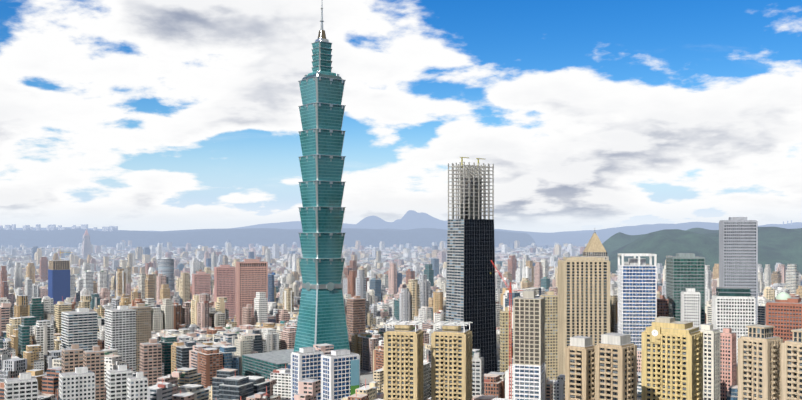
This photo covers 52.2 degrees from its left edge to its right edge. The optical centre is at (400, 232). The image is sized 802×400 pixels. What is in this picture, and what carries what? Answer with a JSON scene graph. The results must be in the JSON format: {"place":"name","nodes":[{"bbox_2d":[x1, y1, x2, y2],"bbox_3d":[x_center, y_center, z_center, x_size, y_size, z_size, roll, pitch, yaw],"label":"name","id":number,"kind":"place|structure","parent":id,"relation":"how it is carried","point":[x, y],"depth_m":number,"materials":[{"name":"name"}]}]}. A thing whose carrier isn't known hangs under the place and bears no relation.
{"place":"outdoors","nodes":[
{"label":"outdoors","id":0,"kind":"place"},
{"bbox_2d":[0,210,801,274],"bbox_3d":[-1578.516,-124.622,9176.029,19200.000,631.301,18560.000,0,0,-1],"label":"terrain","id":1,"kind":"structure","parent":0,"point":[780,243],"depth_m":9859.89,"materials":[{"name":"soil"}]},
{"bbox_2d":[0,0,801,232],"label":"sky","id":2,"kind":"structure","parent":0,"point":[131,115],"materials":[{"name":"white"}]},
{"bbox_2d":[239,244,584,386],"bbox_3d":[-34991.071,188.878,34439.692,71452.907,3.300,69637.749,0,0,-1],"label":"ground","id":3,"kind":"structure","parent":0,"point":[366,375],"depth_m":1096.91,"materials":[{"name":"concrete"}]},
{"bbox_2d":[242,1,349,378],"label":"skyscraper","id":4,"kind":"structure","parent":3,"relation":"on","point":[321,317],"depth_m":1068.97,"materials":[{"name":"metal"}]},
{"bbox_2d":[0,157,801,399],"bbox_3d":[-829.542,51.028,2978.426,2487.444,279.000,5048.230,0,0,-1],"label":"buildings","id":5,"kind":"structure","parent":3,"relation":"on","point":[687,353],"depth_m":791.65,"materials":[{"name":"concrete"}]},
{"bbox_2d":[0,239,801,399],"bbox_3d":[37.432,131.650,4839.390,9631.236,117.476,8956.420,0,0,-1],"label":"city blocks","id":6,"kind":"structure","parent":3,"relation":"on","point":[206,344],"depth_m":1484.72,"materials":[{"name":"concrete"}]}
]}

